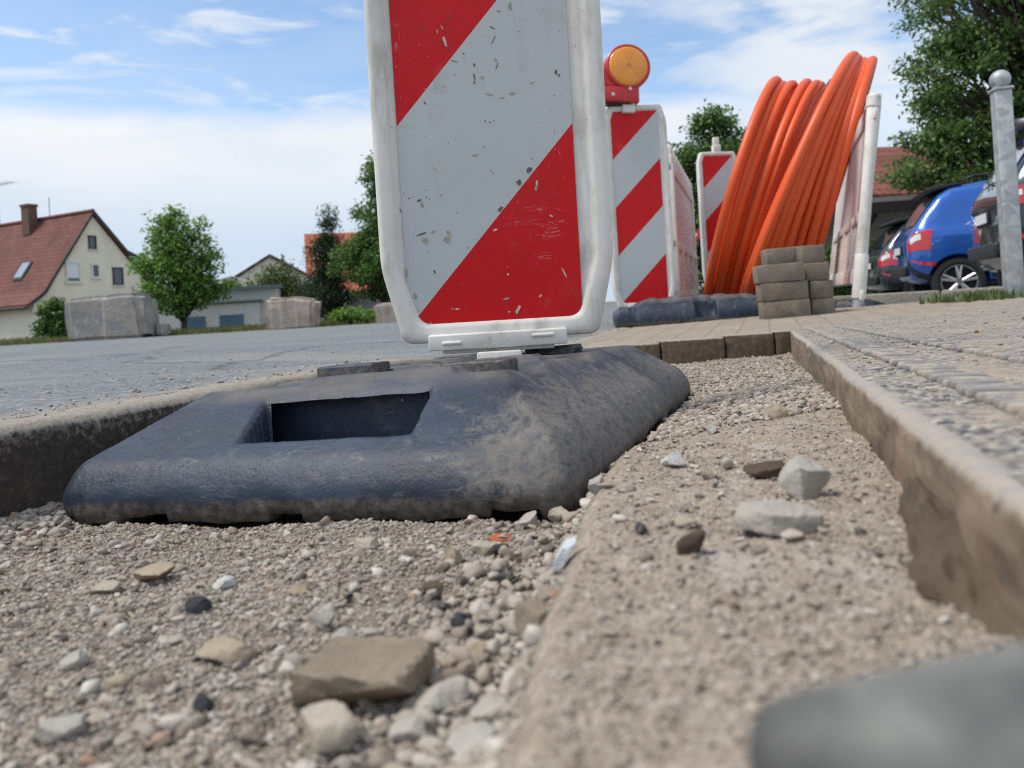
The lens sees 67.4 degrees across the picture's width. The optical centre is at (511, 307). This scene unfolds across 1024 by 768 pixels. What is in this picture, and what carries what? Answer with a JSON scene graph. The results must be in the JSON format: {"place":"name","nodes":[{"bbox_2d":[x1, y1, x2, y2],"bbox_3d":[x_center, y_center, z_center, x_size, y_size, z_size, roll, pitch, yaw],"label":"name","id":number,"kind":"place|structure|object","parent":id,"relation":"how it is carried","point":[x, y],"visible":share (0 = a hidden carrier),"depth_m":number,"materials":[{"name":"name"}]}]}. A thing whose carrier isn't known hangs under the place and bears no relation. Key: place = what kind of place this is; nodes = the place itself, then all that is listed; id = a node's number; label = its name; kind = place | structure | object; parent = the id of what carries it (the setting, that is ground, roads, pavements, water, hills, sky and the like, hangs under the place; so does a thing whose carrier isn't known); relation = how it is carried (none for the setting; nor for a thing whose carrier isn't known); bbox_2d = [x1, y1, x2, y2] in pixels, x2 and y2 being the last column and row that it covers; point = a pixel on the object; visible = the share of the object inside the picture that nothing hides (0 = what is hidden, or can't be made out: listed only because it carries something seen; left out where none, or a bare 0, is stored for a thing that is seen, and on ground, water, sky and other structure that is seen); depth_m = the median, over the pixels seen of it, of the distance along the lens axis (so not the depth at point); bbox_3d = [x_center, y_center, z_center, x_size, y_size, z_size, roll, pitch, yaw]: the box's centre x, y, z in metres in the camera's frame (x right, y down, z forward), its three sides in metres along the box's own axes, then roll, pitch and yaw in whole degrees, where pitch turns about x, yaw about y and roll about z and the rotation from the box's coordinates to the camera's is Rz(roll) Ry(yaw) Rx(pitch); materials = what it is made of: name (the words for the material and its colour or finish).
{"place":"outdoors","nodes":[
{"label":"outdoors","id":0,"kind":"place"},
{"bbox_2d":[0,181,152,339],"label":"house","id":1,"kind":"structure","parent":0,"point":[76,254],"depth_m":44.76,"materials":[{"name":"paint"}]},
{"bbox_2d":[65,262,83,283],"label":"window","id":2,"kind":"structure","parent":1,"relation":"in","point":[73,272],"depth_m":43.77,"materials":[{"name":"grey"}]},
{"bbox_2d":[87,235,98,250],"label":"window","id":3,"kind":"structure","parent":1,"relation":"in","point":[92,242],"depth_m":44.94,"materials":[{"name":"grey"}]},
{"bbox_2d":[90,264,102,278],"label":"window","id":4,"kind":"structure","parent":1,"relation":"in","point":[95,268],"depth_m":45.02,"materials":[{"name":"grey"}]},
{"bbox_2d":[112,267,125,285],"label":"window","id":5,"kind":"structure","parent":1,"relation":"in","point":[117,272],"depth_m":46.33,"materials":[{"name":"grey"}]},
{"bbox_2d":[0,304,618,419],"bbox_3d":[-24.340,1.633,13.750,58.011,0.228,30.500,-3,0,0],"label":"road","id":6,"kind":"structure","parent":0,"point":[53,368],"depth_m":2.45,"materials":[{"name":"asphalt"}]},
{"bbox_2d":[65,293,158,340],"bbox_3d":[-14.007,0.363,26.977,2.986,1.662,1.307,-3,0,2],"label":"boulder","id":7,"kind":"object","parent":6,"relation":"on","point":[114,316],"visible":0.95,"depth_m":26.41,"materials":[{"name":"stone"}]},
{"bbox_2d":[156,323,171,334],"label":"boulder","id":8,"kind":"object","parent":6,"relation":"on","point":[163,329],"visible":1,"depth_m":26.97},
{"bbox_2d":[265,296,320,329],"bbox_3d":[-7.659,0.238,26.859,1.873,1.247,0.957,-3,0,-1],"label":"boulder","id":9,"kind":"object","parent":6,"relation":"on","point":[292,312],"visible":0.85,"depth_m":26.43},
{"bbox_2d":[0,299,1023,434],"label":"road grit","id":10,"kind":"object","parent":6,"relation":"on","point":[346,362],"visible":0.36,"depth_m":1.12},
{"bbox_2d":[11,301,616,418],"bbox_3d":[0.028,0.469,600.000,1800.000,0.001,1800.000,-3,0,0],"label":"ground","id":11,"kind":"structure","parent":0,"point":[610,303],"depth_m":157.29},
{"bbox_2d":[25,296,67,338],"bbox_3d":[-17.595,0.520,29.523,1.759,2.032,1.568,-3,0,0],"label":"shrub","id":12,"kind":"object","parent":11,"relation":"on","point":[50,322],"visible":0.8,"depth_m":29.20,"materials":[{"name":"green plant"}]},
{"bbox_2d":[125,203,244,329],"bbox_3d":[-12.828,-1.404,30.140,4.272,5.277,3.031,-3,0,-25],"label":"deciduous tree","id":13,"kind":"object","parent":11,"relation":"on","point":[180,271],"visible":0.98,"depth_m":29.63,"materials":[{"name":"green plant"}]},
{"bbox_2d":[0,317,375,345],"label":"verge grass","id":14,"kind":"structure","parent":11,"relation":"on","point":[172,331],"depth_m":27.57,"materials":[{"name":"green plant"}]},
{"bbox_2d":[145,276,320,329],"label":"garage","id":15,"kind":"structure","parent":11,"relation":"on","point":[248,305],"depth_m":33.37,"materials":[{"name":"paint"}]},
{"bbox_2d":[181,316,205,328],"bbox_3d":[-13.711,0.763,33.031,1.000,0.680,0.060,-3,0,-8],"label":"window","id":16,"kind":"structure","parent":15,"relation":"in","point":[196,321],"depth_m":33.02,"materials":[{"name":"blue"}]},
{"bbox_2d":[219,314,243,327],"bbox_3d":[-12.129,0.668,33.254,1.000,0.680,0.060,-3,0,-8],"label":"window","id":17,"kind":"structure","parent":15,"relation":"in","point":[238,319],"depth_m":33.23,"materials":[{"name":"blue"}]},
{"bbox_2d":[234,254,312,285],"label":"house","id":18,"kind":"structure","parent":11,"relation":"on","point":[245,273],"depth_m":51.82,"materials":[{"name":"paint"}]},
{"bbox_2d":[235,253,314,297],"bbox_3d":[-11.025,-0.683,35.928,3.890,3.622,2.967,-3,0,0],"label":"bushy tree","id":19,"kind":"object","parent":11,"relation":"on","point":[290,288],"visible":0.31,"depth_m":35.71,"materials":[{"name":"green plant"}]},
{"bbox_2d":[0,327,631,517],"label":"kerb","id":20,"kind":"structure","parent":11,"relation":"on","point":[43,458],"depth_m":0.74,"materials":[{"name":"concrete"}]},
{"bbox_2d":[295,202,359,320],"bbox_3d":[-7.910,-1.804,32.835,2.728,5.518,2.465,-3,0,0],"label":"conifer","id":21,"kind":"object","parent":11,"relation":"on","point":[324,285],"visible":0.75,"depth_m":32.64,"materials":[{"name":"green plant"}]},
{"bbox_2d":[304,232,369,320],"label":"house","id":22,"kind":"structure","parent":11,"relation":"on","point":[306,237],"depth_m":54.82,"materials":[{"name":"paint"}]},
{"bbox_2d":[325,306,375,324],"bbox_3d":[-5.659,0.453,28.003,2.210,1.062,1.580,-3,0,0],"label":"shrub","id":23,"kind":"object","parent":11,"relation":"on","point":[352,313],"visible":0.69,"depth_m":27.62,"materials":[{"name":"green plant"}]},
{"bbox_2d":[324,150,389,302],"bbox_3d":[-5.530,-3.002,32.042,4.494,7.606,4.036,-3,0,17],"label":"deciduous tree","id":24,"kind":"object","parent":11,"relation":"on","point":[362,252],"visible":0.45,"depth_m":31.30,"materials":[{"name":"green plant"}]},
{"bbox_2d":[347,291,390,311],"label":"garden wall","id":25,"kind":"structure","parent":11,"relation":"on","point":[367,304],"depth_m":33.90,"materials":[{"name":"paint"}]},
{"bbox_2d":[373,303,396,323],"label":"boulder","id":26,"kind":"object","parent":11,"relation":"on","point":[384,313],"visible":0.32,"depth_m":25.93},
{"bbox_2d":[668,99,745,291],"bbox_3d":[5.624,-2.915,21.997,3.548,6.086,2.787,-3,0,0],"label":"deciduous tree","id":27,"kind":"object","parent":11,"relation":"on","point":[720,123],"visible":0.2,"depth_m":21.61,"materials":[{"name":"green plant"}]},
{"bbox_2d":[696,146,999,295],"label":"house","id":28,"kind":"structure","parent":11,"relation":"on","point":[883,154],"depth_m":21.54,"materials":[{"name":"paint"}]},
{"bbox_2d":[824,241,880,295],"bbox_3d":[8.293,-0.904,19.017,4.610,2.312,1.724,-3,0,0],"label":"hedge","id":29,"kind":"object","parent":11,"relation":"on","point":[838,291],"visible":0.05,"depth_m":18.73,"materials":[{"name":"green plant"}]},
{"bbox_2d":[875,0,1023,196],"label":"deciduous tree","id":30,"kind":"object","parent":11,"relation":"on","point":[960,117],"visible":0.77,"depth_m":16.22,"materials":[{"name":"green plant"}]},
{"bbox_2d":[0,355,795,767],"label":"trench floor","id":31,"kind":"structure","parent":0,"point":[296,519],"depth_m":0.41,"materials":[{"name":"gravel"}]},
{"bbox_2d":[184,596,211,613],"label":"stone","id":32,"kind":"object","parent":31,"relation":"on","point":[197,604],"visible":1,"depth_m":0.40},
{"bbox_2d":[212,575,236,589],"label":"stone","id":33,"kind":"object","parent":31,"relation":"on","point":[227,582],"visible":1,"depth_m":0.43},
{"bbox_2d":[287,584,306,596],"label":"stone","id":34,"kind":"object","parent":31,"relation":"on","point":[296,589],"visible":1,"depth_m":0.40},
{"bbox_2d":[0,461,616,767],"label":"gravel","id":35,"kind":"structure","parent":31,"relation":"on","point":[512,657],"depth_m":0.36,"materials":[{"name":"gravel"}]},
{"bbox_2d":[34,713,84,745],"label":"stone","id":36,"kind":"object","parent":35,"relation":"on","point":[51,731],"visible":1,"depth_m":0.27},
{"bbox_2d":[60,649,88,670],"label":"stone","id":37,"kind":"object","parent":35,"relation":"on","point":[75,659],"visible":1,"depth_m":0.34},
{"bbox_2d":[89,580,120,593],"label":"stone","id":38,"kind":"object","parent":35,"relation":"on","point":[108,586],"visible":1,"depth_m":0.45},
{"bbox_2d":[106,673,133,690],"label":"stone","id":39,"kind":"object","parent":35,"relation":"on","point":[124,680],"visible":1,"depth_m":0.31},
{"bbox_2d":[132,562,175,581],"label":"stone","id":40,"kind":"object","parent":35,"relation":"on","point":[155,571],"visible":1,"depth_m":0.46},
{"bbox_2d":[192,693,214,713],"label":"stone","id":41,"kind":"object","parent":35,"relation":"on","point":[202,702],"visible":1,"depth_m":0.28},
{"bbox_2d":[195,635,257,663],"bbox_3d":[-0.123,0.149,0.333,0.027,0.009,0.020,-11,-2,15],"label":"stone","id":42,"kind":"object","parent":35,"relation":"on","point":[225,649],"visible":1,"depth_m":0.33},
{"bbox_2d":[265,655,283,671],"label":"stone","id":43,"kind":"object","parent":35,"relation":"on","point":[273,663],"visible":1,"depth_m":0.31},
{"bbox_2d":[307,603,335,630],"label":"stone","id":44,"kind":"object","parent":35,"relation":"on","point":[322,618],"visible":1,"depth_m":0.35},
{"bbox_2d":[299,700,358,753],"bbox_3d":[-0.060,0.139,0.251,0.014,0.016,0.023,-3,0,-34],"label":"stone","id":45,"kind":"object","parent":35,"relation":"on","point":[329,726],"visible":1,"depth_m":0.24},
{"bbox_2d":[329,627,357,639],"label":"stone","id":46,"kind":"object","parent":35,"relation":"on","point":[343,631],"visible":0.5,"depth_m":0.33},
{"bbox_2d":[287,635,435,706],"bbox_3d":[-0.054,0.137,0.282,0.046,0.020,0.035,-3,0,15],"label":"stone","id":47,"kind":"object","parent":35,"relation":"on","point":[347,670],"visible":0.94,"depth_m":0.27,"materials":[{"name":"stone"}]},
{"bbox_2d":[388,715,425,742],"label":"stone","id":48,"kind":"object","parent":35,"relation":"on","point":[411,728],"visible":1,"depth_m":0.25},
{"bbox_2d":[420,580,442,594],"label":"stone","id":49,"kind":"object","parent":35,"relation":"on","point":[437,585],"visible":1,"depth_m":0.40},
{"bbox_2d":[411,675,469,714],"bbox_3d":[-0.027,0.137,0.268,0.023,0.010,0.015,-3,0,-28],"label":"stone","id":50,"kind":"object","parent":35,"relation":"on","point":[436,696],"visible":1,"depth_m":0.27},
{"bbox_2d":[450,612,472,634],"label":"stone","id":51,"kind":"object","parent":35,"relation":"on","point":[458,619],"visible":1,"depth_m":0.33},
{"bbox_2d":[446,720,495,755],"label":"stone","id":52,"kind":"object","parent":35,"relation":"on","point":[473,735],"visible":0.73,"depth_m":0.23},
{"bbox_2d":[464,640,484,660],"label":"stone","id":53,"kind":"object","parent":35,"relation":"on","point":[474,648],"visible":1,"depth_m":0.30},
{"bbox_2d":[474,625,495,637],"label":"stone","id":54,"kind":"object","parent":35,"relation":"on","point":[482,631],"visible":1,"depth_m":0.32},
{"bbox_2d":[469,692,506,723],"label":"stone","id":55,"kind":"object","parent":35,"relation":"on","point":[488,706],"visible":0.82,"depth_m":0.25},
{"bbox_2d":[489,533,511,542],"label":"stone","id":56,"kind":"object","parent":35,"relation":"on","point":[493,537],"visible":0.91,"depth_m":0.49,"materials":[{"name":"stone"}]},
{"bbox_2d":[493,543,509,557],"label":"stone","id":57,"kind":"object","parent":35,"relation":"on","point":[496,548],"visible":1,"depth_m":0.45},
{"bbox_2d":[519,510,537,527],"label":"stone","id":58,"kind":"object","parent":35,"relation":"on","point":[526,519],"visible":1,"depth_m":0.52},
{"bbox_2d":[514,599,547,637],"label":"stone","id":59,"kind":"object","parent":35,"relation":"on","point":[530,611],"visible":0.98,"depth_m":0.28,"materials":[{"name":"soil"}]},
{"bbox_2d":[547,506,567,521],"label":"stone","id":60,"kind":"object","parent":35,"relation":"on","point":[555,514],"visible":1,"depth_m":0.52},
{"bbox_2d":[354,537,378,549],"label":"stone","id":61,"kind":"object","parent":31,"relation":"on","point":[365,543],"visible":0.92,"depth_m":0.49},
{"bbox_2d":[63,343,690,523],"bbox_3d":[-0.052,0.116,1.000,0.477,0.116,0.843,-6,-2,19],"label":"foot plate","id":62,"kind":"object","parent":31,"relation":"on","point":[544,431],"visible":0.98,"depth_m":0.64,"materials":[{"name":"rubber"}]},
{"bbox_2d":[363,0,612,358],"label":"traffic beacon","id":63,"kind":"object","parent":62,"relation":"on","point":[490,150],"visible":0.98,"depth_m":1.03,"materials":[{"name":"white plastic"}]},
{"bbox_2d":[444,546,462,563],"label":"stone","id":64,"kind":"object","parent":31,"relation":"on","point":[454,554],"visible":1,"depth_m":0.45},
{"bbox_2d":[472,540,496,556],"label":"stone","id":65,"kind":"object","parent":31,"relation":"on","point":[483,548],"visible":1,"depth_m":0.46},
{"bbox_2d":[502,352,1017,767],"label":"sand bed","id":66,"kind":"object","parent":31,"relation":"on","point":[533,734],"visible":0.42,"depth_m":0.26,"materials":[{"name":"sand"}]},
{"bbox_2d":[553,536,576,570],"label":"stone","id":67,"kind":"object","parent":66,"relation":"on","point":[564,552],"visible":1,"depth_m":0.34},
{"bbox_2d":[588,475,602,494],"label":"stone","id":68,"kind":"object","parent":66,"relation":"on","point":[593,488],"visible":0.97,"depth_m":0.48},
{"bbox_2d":[661,451,683,466],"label":"stone","id":69,"kind":"object","parent":66,"relation":"on","point":[674,459],"visible":1,"depth_m":0.52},
{"bbox_2d":[676,529,705,555],"bbox_3d":[0.074,0.097,0.316,0.013,0.011,0.010,-3,0,4],"label":"soil crumb","id":70,"kind":"object","parent":66,"relation":"on","point":[690,542],"visible":1,"depth_m":0.31,"materials":[{"name":"soil"}]},
{"bbox_2d":[743,460,784,478],"bbox_3d":[0.149,0.097,0.454,0.025,0.010,0.019,-9,0,0],"label":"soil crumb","id":71,"kind":"object","parent":66,"relation":"on","point":[768,469],"visible":0.96,"depth_m":0.45,"materials":[{"name":"stone"}]},
{"bbox_2d":[768,404,787,419],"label":"stone","id":72,"kind":"object","parent":66,"relation":"on","point":[777,411],"visible":0.86,"depth_m":0.74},
{"bbox_2d":[733,499,824,536],"bbox_3d":[0.116,0.092,0.335,0.038,0.014,0.025,-3,0,-1],"label":"stone","id":73,"kind":"object","parent":66,"relation":"on","point":[775,517],"visible":1,"depth_m":0.33,"materials":[{"name":"stone"}]},
{"bbox_2d":[778,455,830,500],"bbox_3d":[0.151,0.088,0.394,0.025,0.024,0.018,-33,-8,14],"label":"stone","id":74,"kind":"object","parent":66,"relation":"on","point":[801,478],"visible":0.96,"depth_m":0.39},
{"bbox_2d":[747,641,1023,767],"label":"concrete block","id":75,"kind":"object","parent":66,"relation":"on","point":[965,710],"depth_m":0.09,"materials":[{"name":"concrete"}]},
{"bbox_2d":[0,0,993,301],"label":"sky","id":76,"kind":"structure","parent":0,"point":[252,117],"materials":[{"name":"blue"}]},
{"bbox_2d":[581,297,1023,347],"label":"pavement","id":77,"kind":"structure","parent":0,"point":[683,330],"depth_m":2.87,"materials":[{"name":"concrete"}]},
{"bbox_2d":[613,293,758,327],"bbox_3d":[0.932,0.006,3.919,0.827,0.136,0.428,-3,1,6],"label":"foot plate","id":78,"kind":"object","parent":77,"relation":"on","point":[671,310],"visible":0.82,"depth_m":3.74,"materials":[{"name":"rubber"}]},
{"bbox_2d":[606,104,675,308],"bbox_3d":[0.668,-0.496,4.012,0.330,1.114,0.069,-3,0,-4],"label":"traffic beacon","id":79,"kind":"object","parent":78,"relation":"on","point":[643,265],"visible":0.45,"depth_m":4.00,"materials":[{"name":"white plastic"}]},
{"bbox_2d":[603,44,649,113],"bbox_3d":[0.585,-1.183,3.996,0.260,0.354,0.105,0,-4,-8],"label":"warning lamp","id":80,"kind":"object","parent":79,"relation":"on","point":[626,67],"visible":0.83,"depth_m":3.95,"materials":[{"name":"orange plastic"}]},
{"bbox_2d":[594,330,790,363],"bbox_3d":[0.487,0.180,2.406,0.770,0.170,0.065,-3,0,0],"label":"pavement edge","id":81,"kind":"object","parent":77,"relation":"attached to","point":[705,349],"visible":0.3,"depth_m":2.38,"materials":[{"name":"concrete"}]},
{"bbox_2d":[703,76,826,294],"bbox_3d":[1.524,-0.663,4.639,0.766,1.377,1.337,-3,0,29],"label":"conduit coil","id":82,"kind":"object","parent":77,"relation":"on","point":[781,116],"visible":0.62,"depth_m":4.16,"materials":[{"name":"plastic"}]},
{"bbox_2d":[758,298,810,318],"bbox_3d":[1.187,0.008,3.350,0.200,0.077,0.100,-5,0,6],"label":"paving block","id":83,"kind":"object","parent":77,"relation":"on","point":[783,308],"depth_m":3.30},
{"bbox_2d":[755,280,808,301],"bbox_3d":[1.177,-0.070,3.350,0.200,0.077,0.100,-5,0,5],"label":"paving block","id":84,"kind":"object","parent":83,"relation":"on","point":[782,291],"depth_m":3.30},
{"bbox_2d":[752,262,804,283],"bbox_3d":[1.162,-0.148,3.350,0.200,0.077,0.100,-5,0,7],"label":"paving block","id":85,"kind":"object","parent":84,"relation":"on","point":[785,272],"depth_m":3.30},
{"bbox_2d":[739,51,877,294],"bbox_3d":[1.732,-0.713,4.500,0.827,1.442,1.405,-3,0,34],"label":"conduit coil","id":86,"kind":"object","parent":77,"relation":"on","point":[801,212],"visible":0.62,"depth_m":3.97,"materials":[{"name":"plastic"}]},
{"bbox_2d":[810,298,835,314],"bbox_3d":[1.366,-0.003,3.439,0.100,0.077,0.200,-3,2,6],"label":"paving block","id":87,"kind":"object","parent":77,"relation":"on","point":[822,305],"depth_m":3.34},
{"bbox_2d":[808,280,833,298],"bbox_3d":[1.357,-0.081,3.439,0.100,0.077,0.200,-3,2,5],"label":"paving block","id":88,"kind":"object","parent":87,"relation":"on","point":[820,289],"depth_m":3.34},
{"bbox_2d":[800,262,829,280],"bbox_3d":[1.341,-0.159,3.439,0.100,0.077,0.200,-3,2,7],"label":"paving block","id":89,"kind":"object","parent":88,"relation":"on","point":[817,271],"depth_m":3.34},
{"bbox_2d":[796,245,824,262],"bbox_3d":[1.333,-0.237,3.479,0.100,0.077,0.200,-3,2,3],"label":"paving block","id":90,"kind":"object","parent":89,"relation":"on","point":[811,254],"depth_m":3.38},
{"bbox_2d":[835,299,884,308],"bbox_3d":[1.709,0.006,4.050,0.455,0.091,0.342,-3,0,40],"label":"foot plate","id":91,"kind":"object","parent":77,"relation":"on","point":[844,303],"visible":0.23,"depth_m":3.91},
{"bbox_2d":[851,93,880,306],"bbox_3d":[1.727,-0.503,3.750,0.064,1.075,0.088,4,0,0],"label":"barrier post","id":92,"kind":"object","parent":77,"relation":"on","point":[861,256],"visible":0.91,"depth_m":3.73,"materials":[{"name":"white plastic"}]},
{"bbox_2d":[829,93,881,286],"bbox_3d":[2.058,-0.599,4.676,0.051,0.940,1.904,6,3,19],"label":"site barrier","id":93,"kind":"object","parent":92,"relation":"attached to","point":[844,243],"visible":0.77,"depth_m":4.53,"materials":[{"name":"white plastic"}]},
{"bbox_2d":[918,288,1023,303],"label":"pavement weeds","id":94,"kind":"object","parent":77,"relation":"on","point":[987,295],"visible":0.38,"depth_m":3.29,"materials":[{"name":"green plant"}]},
{"bbox_2d":[987,70,1023,296],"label":"bollard","id":95,"kind":"object","parent":77,"relation":"on","point":[1004,121],"visible":0.94,"depth_m":3.27,"materials":[{"name":"metal"}]},
{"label":"paving block","id":96,"kind":"object","parent":77,"relation":"on","visible":0},
{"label":"paving block","id":97,"kind":"object","parent":96,"relation":"on","visible":0},
{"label":"paving block","id":98,"kind":"object","parent":97,"relation":"on","visible":0},
{"bbox_2d":[761,245,809,265],"bbox_3d":[1.252,-0.232,3.510,0.200,0.077,0.100,-5,0,4],"label":"paving block","id":99,"kind":"object","parent":98,"relation":"on","point":[778,256],"depth_m":3.46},
{"bbox_2d":[793,308,1023,482],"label":"pavement","id":100,"kind":"structure","parent":0,"point":[1001,439],"depth_m":0.64,"materials":[{"name":"concrete"}]},
{"bbox_2d":[790,331,1023,641],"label":"kerb","id":101,"kind":"object","parent":100,"relation":"on","point":[979,493],"visible":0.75,"depth_m":0.29,"materials":[{"name":"concrete"}]},
{"bbox_2d":[897,476,1011,635],"bbox_3d":[0.164,0.100,0.282,0.045,0.054,0.176,-3,0,18],"label":"mud clump","id":102,"kind":"object","parent":101,"relation":"attached to","point":[941,568],"visible":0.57,"depth_m":0.26,"materials":[{"name":"brown soil"}]},
{"bbox_2d":[806,325,1023,418],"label":"ribbed strip","id":103,"kind":"object","parent":100,"relation":"on","point":[1001,395],"visible":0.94,"depth_m":0.62,"materials":[{"name":"concrete"}]},
{"bbox_2d":[831,287,1002,303],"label":"curb","id":104,"kind":"structure","parent":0,"point":[897,298],"depth_m":6.13,"materials":[{"name":"concrete"}]},
{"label":"car park","id":105,"kind":"structure","parent":0,"visible":0},
{"bbox_2d":[833,194,987,286],"bbox_3d":[10.182,-1.455,20.424,6.000,2.604,3.610,-3,0,6],"label":"carport","id":106,"kind":"object","parent":105,"relation":"on","point":[895,204],"visible":0.09,"depth_m":18.71,"materials":[{"name":"grey"}]},
{"bbox_2d":[867,212,998,292],"bbox_3d":[8.774,-0.986,13.896,4.420,1.718,1.850,-3,0,13],"label":"parked car","id":107,"kind":"object","parent":105,"relation":"on","point":[880,264],"visible":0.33,"depth_m":13.73,"materials":[{"name":"grey paint"}]},
{"bbox_2d":[890,172,997,297],"bbox_3d":[8.112,-1.104,11.377,4.420,1.952,1.850,-3,0,18],"label":"parked car","id":108,"kind":"object","parent":105,"relation":"on","point":[932,244],"visible":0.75,"depth_m":11.14,"materials":[{"name":"blue paint"}]},
{"bbox_2d":[967,124,1023,286],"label":"parked car","id":109,"kind":"object","parent":105,"relation":"on","point":[984,253],"visible":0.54,"depth_m":8.31,"materials":[{"name":"paint"}]},
{"bbox_3d":[1.655,-0.062,5.970,0.827,0.136,0.427,-3,0,-10],"label":"foot plate","id":110,"kind":"object","parent":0,"visible":0},
{"bbox_2d":[668,146,698,296],"bbox_3d":[1.148,-0.481,5.125,0.050,0.895,1.624,-3,0,17],"label":"site barrier","id":111,"kind":"object","parent":110,"relation":"on","point":[684,238],"visible":0.88,"depth_m":4.89,"materials":[{"name":"white plastic"}]},
{"bbox_2d":[696,137,735,281],"bbox_3d":[1.619,-0.706,5.962,0.330,1.228,0.069,-3,0,-10],"label":"traffic beacon","id":112,"kind":"object","parent":110,"relation":"on","point":[714,167],"visible":0.35,"depth_m":5.94,"materials":[{"name":"white plastic"}]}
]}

